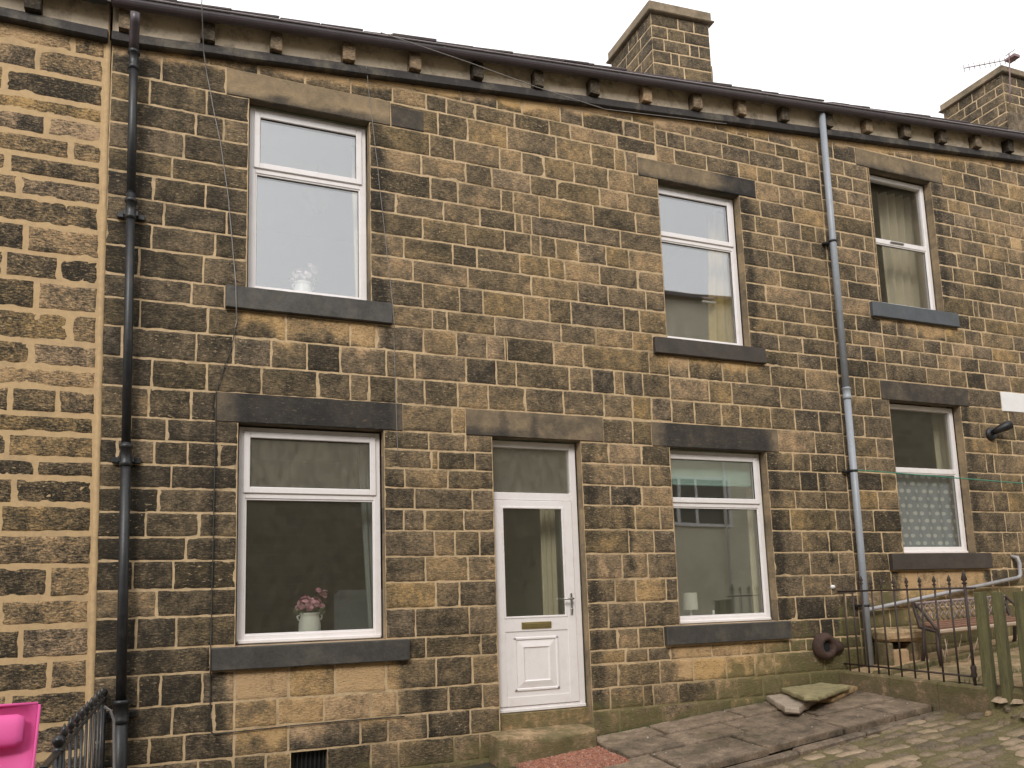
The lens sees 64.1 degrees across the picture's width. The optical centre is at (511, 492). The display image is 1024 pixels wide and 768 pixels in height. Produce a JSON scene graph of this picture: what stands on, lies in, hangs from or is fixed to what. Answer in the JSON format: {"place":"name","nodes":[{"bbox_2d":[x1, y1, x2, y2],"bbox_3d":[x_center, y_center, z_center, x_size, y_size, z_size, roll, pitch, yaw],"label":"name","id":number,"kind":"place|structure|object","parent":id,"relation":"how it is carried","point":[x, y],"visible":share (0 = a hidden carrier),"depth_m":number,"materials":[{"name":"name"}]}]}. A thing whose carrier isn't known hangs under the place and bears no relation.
{"place":"outdoors","nodes":[
{"label":"outdoors","id":0,"kind":"place"},
{"bbox_2d":[177,0,1023,117],"label":"sky","id":1,"kind":"structure","parent":0,"point":[905,56],"materials":[{"name":"white"}]},
{"bbox_2d":[463,690,932,767],"bbox_3d":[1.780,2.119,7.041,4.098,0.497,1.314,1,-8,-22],"label":"pavement","id":2,"kind":"structure","parent":0,"point":[767,728],"depth_m":7.10,"materials":[{"name":"stone"}]},
{"bbox_2d":[489,723,596,767],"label":"doorstep","id":3,"kind":"object","parent":2,"relation":"on","point":[510,748],"visible":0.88,"depth_m":6.87,"materials":[{"name":"stone"}]},
{"bbox_2d":[516,746,628,767],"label":"doormat","id":4,"kind":"object","parent":2,"relation":"on","point":[597,757],"visible":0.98,"depth_m":6.66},
{"bbox_2d":[766,693,816,713],"bbox_3d":[2.648,2.005,7.845,0.484,0.117,0.856,-8,-10,36],"label":"stone slab","id":5,"kind":"object","parent":2,"relation":"on","point":[786,703],"depth_m":7.63,"materials":[{"name":"stone"}]},
{"bbox_2d":[781,682,850,701],"bbox_3d":[2.946,1.917,7.877,0.829,0.078,0.720,1,-8,-22],"label":"stone slab","id":6,"kind":"object","parent":5,"relation":"on","point":[816,692],"depth_m":7.84,"materials":[{"name":"stone"}]},
{"bbox_2d":[817,684,857,702],"bbox_3d":[3.110,1.989,8.107,0.394,0.113,0.825,-9,-11,44],"label":"stone slab","id":7,"kind":"object","parent":5,"relation":"on","point":[853,689],"depth_m":7.91,"materials":[{"name":"stone"}]},
{"bbox_2d":[599,646,1020,735],"bbox_3d":[3.374,1.835,7.699,5.056,0.643,1.439,1,-8,-22],"label":"moss","id":8,"kind":"object","parent":2,"relation":"on","point":[766,700],"visible":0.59,"depth_m":7.83,"materials":[{"name":"green plant"}]},
{"bbox_2d":[765,696,1023,767],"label":"road","id":9,"kind":"structure","parent":0,"point":[968,740],"depth_m":6.38,"materials":[{"name":"grey stone"}]},
{"bbox_2d":[985,705,1017,724],"bbox_3d":[4.256,1.800,6.770,0.490,0.262,0.555,1,-8,-22],"label":"rubble","id":10,"kind":"object","parent":9,"relation":"on","point":[1008,708],"visible":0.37,"depth_m":6.80,"materials":[{"name":"stone"}]},
{"bbox_2d":[894,646,1023,701],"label":"yard","id":11,"kind":"structure","parent":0,"point":[965,669],"depth_m":7.87,"materials":[{"name":"stone"}]},
{"bbox_2d":[872,628,921,665],"bbox_3d":[4.102,1.654,8.653,0.520,0.438,0.258,1,-8,-22],"label":"stone ledge","id":12,"kind":"object","parent":11,"relation":"on","point":[905,646],"visible":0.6,"depth_m":8.57,"materials":[{"name":"beige stone"}]},
{"bbox_2d":[848,635,1017,672],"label":"yard flags","id":13,"kind":"object","parent":11,"relation":"on","point":[931,655],"visible":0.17,"depth_m":8.79,"materials":[{"name":"stone"}]},
{"bbox_2d":[872,640,1017,674],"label":"yard kerb","id":14,"kind":"structure","parent":11,"relation":"on","point":[964,654],"depth_m":8.41,"materials":[{"name":"stone"}]},
{"bbox_2d":[928,634,977,662],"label":"dry twigs","id":15,"kind":"object","parent":11,"relation":"on","point":[958,650],"visible":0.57,"depth_m":8.38,"materials":[{"name":"beige plant"}]},
{"bbox_2d":[911,594,1016,666],"bbox_3d":[4.892,1.438,8.645,1.398,0.700,0.324,1,-8,-22],"label":"garden bench","id":16,"kind":"object","parent":11,"relation":"on","point":[946,626],"visible":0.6,"depth_m":8.59,"materials":[{"name":"brown metal"}]},
{"bbox_2d":[973,591,997,709],"bbox_3d":[4.096,1.425,7.050,0.096,1.141,0.095,4,-10,-38],"label":"fence post","id":17,"kind":"object","parent":11,"relation":"on","point":[985,647],"visible":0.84,"depth_m":7.03,"materials":[{"name":"green wood"}]},
{"bbox_2d":[991,592,1013,706],"bbox_3d":[4.184,1.410,6.946,0.108,1.137,0.084,4,-10,-34],"label":"fence post","id":18,"kind":"object","parent":11,"relation":"on","point":[1003,650],"visible":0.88,"depth_m":6.93,"materials":[{"name":"green wood"}]},
{"bbox_2d":[1013,591,1023,690],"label":"fence post","id":19,"kind":"object","parent":11,"relation":"on","point":[1019,603],"visible":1,"depth_m":6.82,"materials":[{"name":"green wood"}]},
{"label":"ground","id":20,"kind":"structure","parent":0,"visible":0},
{"bbox_2d":[0,702,40,767],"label":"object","id":21,"kind":"object","parent":20,"relation":"on","point":[19,726],"visible":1,"depth_m":4.37,"materials":[{"name":"pink plastic"}]},
{"bbox_2d":[0,0,112,767],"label":"terraced house","id":22,"kind":"structure","parent":20,"relation":"on","point":[55,68],"depth_m":6.12,"materials":[{"name":"stone"}]},
{"bbox_2d":[39,686,107,767],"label":"railing","id":23,"kind":"object","parent":20,"relation":"on","point":[61,741],"visible":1,"depth_m":4.71,"materials":[{"name":"black metal"}]},
{"bbox_2d":[103,706,115,767],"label":"bent rod","id":24,"kind":"object","parent":23,"relation":"attached to","point":[113,731],"visible":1,"depth_m":5.65,"materials":[{"name":"grey metal"}]},
{"bbox_2d":[93,0,863,767],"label":"terraced house","id":25,"kind":"structure","parent":20,"relation":"on","point":[547,344],"depth_m":7.52,"materials":[{"name":"stone"}]},
{"bbox_2d":[106,11,144,767],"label":"drainpipe","id":26,"kind":"object","parent":25,"relation":"attached to","point":[125,460],"visible":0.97,"depth_m":6.13,"materials":[{"name":"black metal"}]},
{"bbox_2d":[201,0,236,327],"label":"wall cable","id":27,"kind":"object","parent":25,"relation":"attached to","point":[223,163],"depth_m":6.75,"materials":[{"name":"black rubber"}]},
{"bbox_2d":[288,263,317,291],"bbox_3d":[-1.842,-1.835,7.206,0.263,0.391,0.174,1,-8,-22],"label":"flower jug","id":28,"kind":"object","parent":25,"relation":"on","point":[301,283],"visible":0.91,"depth_m":7.17,"materials":[{"name":"white ceramic"}]},
{"bbox_2d":[247,107,366,299],"bbox_3d":[-1.778,-2.485,7.148,1.006,1.679,0.087,1,-8,-22],"label":"window","id":29,"kind":"structure","parent":25,"relation":"in","point":[256,169],"depth_m":7.16,"materials":[{"name":"white plastic"}]},
{"bbox_2d":[210,329,404,734],"bbox_3d":[-1.623,0.260,6.622,1.514,3.183,0.059,1,-8,-22],"label":"wall cable","id":30,"kind":"object","parent":25,"relation":"attached to","point":[212,584],"depth_m":6.37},
{"bbox_2d":[235,427,381,643],"bbox_3d":[-1.664,0.340,6.768,1.159,1.742,0.087,1,-8,-22],"label":"window","id":31,"kind":"structure","parent":25,"relation":"in","point":[246,492],"depth_m":6.74,"materials":[{"name":"white plastic"}]},
{"bbox_2d":[292,587,326,640],"bbox_3d":[-1.683,1.010,6.809,0.294,0.438,0.186,1,-8,-22],"label":"flower jug","id":32,"kind":"object","parent":25,"relation":"on","point":[308,621],"visible":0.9,"depth_m":6.76,"materials":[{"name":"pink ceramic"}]},
{"bbox_2d":[304,160,330,213],"bbox_3d":[-1.983,-3.128,8.339,0.280,0.560,0.276,1,-8,-22],"label":"ceiling lamp","id":33,"kind":"object","parent":25,"relation":"hanging from","point":[317,198],"visible":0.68,"depth_m":8.24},
{"bbox_2d":[334,589,382,637],"bbox_3d":[-1.494,1.560,8.214,0.680,1.149,0.700,1,-8,-22],"label":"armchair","id":34,"kind":"object","parent":25,"relation":"in","point":[350,609],"visible":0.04,"depth_m":7.88,"materials":[{"name":"grey fabric"}]},
{"bbox_2d":[351,145,367,299],"bbox_3d":[-1.392,-2.400,7.535,0.180,1.700,0.044,1,-8,-22],"label":"curtain","id":35,"kind":"object","parent":25,"relation":"hanging from","point":[355,213],"visible":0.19,"depth_m":7.54,"materials":[{"name":"white fabric"}]},
{"bbox_2d":[358,443,381,637],"bbox_3d":[-1.246,0.420,7.147,0.200,1.800,0.044,1,-8,-22],"label":"curtain","id":36,"kind":"object","parent":25,"relation":"hanging from","point":[363,460],"visible":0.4,"depth_m":7.16,"materials":[{"name":"grey fabric"}]},
{"bbox_2d":[366,65,397,459],"bbox_3d":[-1.143,-2.057,7.167,0.263,3.578,0.062,1,-8,-22],"label":"wall cable","id":37,"kind":"object","parent":25,"relation":"attached to","point":[388,265],"depth_m":7.21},
{"bbox_2d":[494,500,578,707],"bbox_3d":[0.227,0.980,7.406,0.785,1.833,0.119,1,-8,-22],"label":"door","id":38,"kind":"structure","parent":25,"relation":"in","point":[538,656],"depth_m":7.36,"materials":[{"name":"white plastic"}]},
{"bbox_2d":[540,509,558,614],"bbox_3d":[0.371,1.055,7.805,0.160,1.880,0.044,1,-8,-22],"label":"curtain","id":39,"kind":"object","parent":25,"relation":"hanging from","point":[549,562],"visible":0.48,"depth_m":7.86,"materials":[{"name":"beige fabric"}]},
{"bbox_2d":[381,32,726,123],"bbox_3d":[0.571,-3.953,8.013,3.858,0.188,0.101,2,-9,-26],"label":"overhead wire","id":40,"kind":"object","parent":25,"relation":"attached to","point":[544,89],"visible":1,"depth_m":7.84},
{"bbox_2d":[683,593,697,614],"bbox_3d":[1.812,1.169,8.293,0.150,0.305,0.150,1,-8,-22],"label":"table lamp","id":41,"kind":"object","parent":25,"relation":"on","point":[690,602],"visible":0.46,"depth_m":8.24,"materials":[{"name":"white fabric"}]},
{"bbox_2d":[658,186,742,345],"bbox_3d":[1.943,-2.372,8.666,1.068,1.706,0.087,1,-8,-22],"label":"window","id":42,"kind":"structure","parent":25,"relation":"in","point":[729,247],"depth_m":8.78,"materials":[{"name":"white plastic"}]},
{"bbox_2d":[702,296,715,303],"bbox_3d":[2.138,-2.094,8.877,0.183,0.075,0.044,1,-8,-22],"label":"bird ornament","id":43,"kind":"object","parent":25,"relation":"hanging from","point":[708,300],"visible":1,"depth_m":8.86,"materials":[{"name":"white ceramic"}]},
{"bbox_2d":[671,459,752,487],"bbox_3d":[2.006,-0.238,8.456,1.140,0.347,0.027,1,-8,-22],"label":"roller blind","id":44,"kind":"object","parent":25,"relation":"attached to","point":[707,473],"visible":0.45,"depth_m":8.47,"materials":[{"name":"fabric"}]},
{"bbox_2d":[670,450,770,623],"bbox_3d":[2.061,0.439,8.289,1.207,1.723,0.087,1,-8,-22],"label":"window","id":45,"kind":"structure","parent":25,"relation":"in","point":[755,504],"depth_m":8.39,"materials":[{"name":"white plastic"}]},
{"bbox_2d":[708,210,734,342],"bbox_3d":[2.274,-2.287,9.030,0.380,1.750,0.054,1,-8,-22],"label":"curtain","id":46,"kind":"object","parent":25,"relation":"hanging from","point":[720,322],"visible":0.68,"depth_m":9.04,"materials":[{"name":"beige fabric"}]},
{"bbox_2d":[746,459,771,619],"bbox_3d":[2.642,0.517,8.758,0.260,1.800,0.044,1,-8,-22],"label":"curtain","id":47,"kind":"object","parent":25,"relation":"hanging from","point":[755,579],"visible":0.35,"depth_m":8.72,"materials":[{"name":"beige fabric"}]},
{"bbox_2d":[812,633,843,659],"bbox_3d":[3.254,1.589,8.474,0.386,0.280,0.209,1,-8,-22],"label":"flue outlet","id":48,"kind":"object","parent":25,"relation":"attached to","point":[826,646],"visible":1,"depth_m":8.38,"materials":[{"name":"metal"}]},
{"bbox_2d":[818,113,873,667],"bbox_3d":[3.630,-1.233,8.975,0.121,6.260,0.142,1,-8,-22],"label":"drainpipe","id":49,"kind":"object","parent":25,"relation":"attached to","point":[846,388],"visible":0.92,"depth_m":8.92,"materials":[{"name":"grey plastic"}]},
{"bbox_2d":[726,710,945,767],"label":"kerb","id":50,"kind":"structure","parent":20,"relation":"on","point":[783,757],"depth_m":6.67,"materials":[{"name":"stone"}]},
{"bbox_2d":[841,670,990,714],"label":"wall","id":51,"kind":"structure","parent":20,"relation":"on","point":[956,698],"depth_m":7.52,"materials":[{"name":"stone"}]},
{"bbox_2d":[837,571,976,685],"bbox_3d":[3.760,1.299,7.842,0.054,1.050,1.620,1,-8,-22],"label":"railing","id":52,"kind":"object","parent":51,"relation":"on","point":[973,667],"visible":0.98,"depth_m":7.75,"materials":[{"name":"black metal"}]},
{"bbox_2d":[815,65,1023,683],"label":"terraced house","id":53,"kind":"structure","parent":20,"relation":"on","point":[958,353],"depth_m":9.76,"materials":[{"name":"stone"}]},
{"bbox_2d":[870,175,935,309],"bbox_3d":[4.643,-2.990,9.873,1.040,1.672,0.087,1,-8,-22],"label":"window","id":54,"kind":"structure","parent":53,"relation":"in","point":[924,248],"depth_m":10.01,"materials":[{"name":"white plastic"}]},
{"bbox_2d":[877,192,936,309],"bbox_3d":[5.061,-2.879,10.335,0.940,1.800,0.084,1,-8,-22],"label":"curtain","id":55,"kind":"object","parent":53,"relation":"hanging from","point":[904,276],"visible":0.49,"depth_m":10.29,"materials":[{"name":"beige fabric"}]},
{"bbox_2d":[890,404,967,552],"bbox_3d":[4.760,-0.160,9.493,1.169,1.732,0.087,1,-8,-22],"label":"window","id":56,"kind":"structure","parent":53,"relation":"in","point":[954,472],"depth_m":9.62,"materials":[{"name":"white plastic"}]},
{"bbox_2d":[896,474,967,550],"bbox_3d":[4.834,0.255,9.571,1.600,1.000,0.028,1,-8,-22],"label":"curtain","id":57,"kind":"object","parent":53,"relation":"hanging from","point":[927,511],"visible":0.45,"depth_m":9.59,"materials":[{"name":"white fabric"}]},
{"bbox_2d":[930,406,950,469],"bbox_3d":[5.286,-0.555,10.033,0.250,1.100,0.044,1,-8,-22],"label":"curtain","id":58,"kind":"object","parent":53,"relation":"hanging from","point":[940,441],"visible":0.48,"depth_m":10.03,"materials":[{"name":"beige fabric"}]},
{"bbox_2d":[858,470,1023,483],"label":"washing line","id":59,"kind":"object","parent":53,"relation":"attached to","point":[940,476],"visible":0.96,"depth_m":9.32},
{"bbox_2d":[869,555,1022,611],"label":"waste pipe","id":60,"kind":"object","parent":53,"relation":"attached to","point":[943,593],"visible":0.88,"depth_m":9.18,"materials":[{"name":"grey plastic"}]},
{"bbox_2d":[963,49,1019,104],"bbox_3d":[9.071,-7.967,15.488,1.486,1.130,0.200,1,-8,-22],"label":"tv aerial","id":61,"kind":"object","parent":53,"relation":"attached to","point":[1010,59],"visible":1,"depth_m":15.68,"materials":[{"name":"silver metal"}]},
{"bbox_2d":[986,420,1012,440],"bbox_3d":[5.845,-0.746,9.813,0.303,0.221,0.146,-6,-9,29],"label":"wall light","id":62,"kind":"object","parent":53,"relation":"attached to","point":[991,434],"visible":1,"depth_m":9.77,"materials":[{"name":"black plastic"}]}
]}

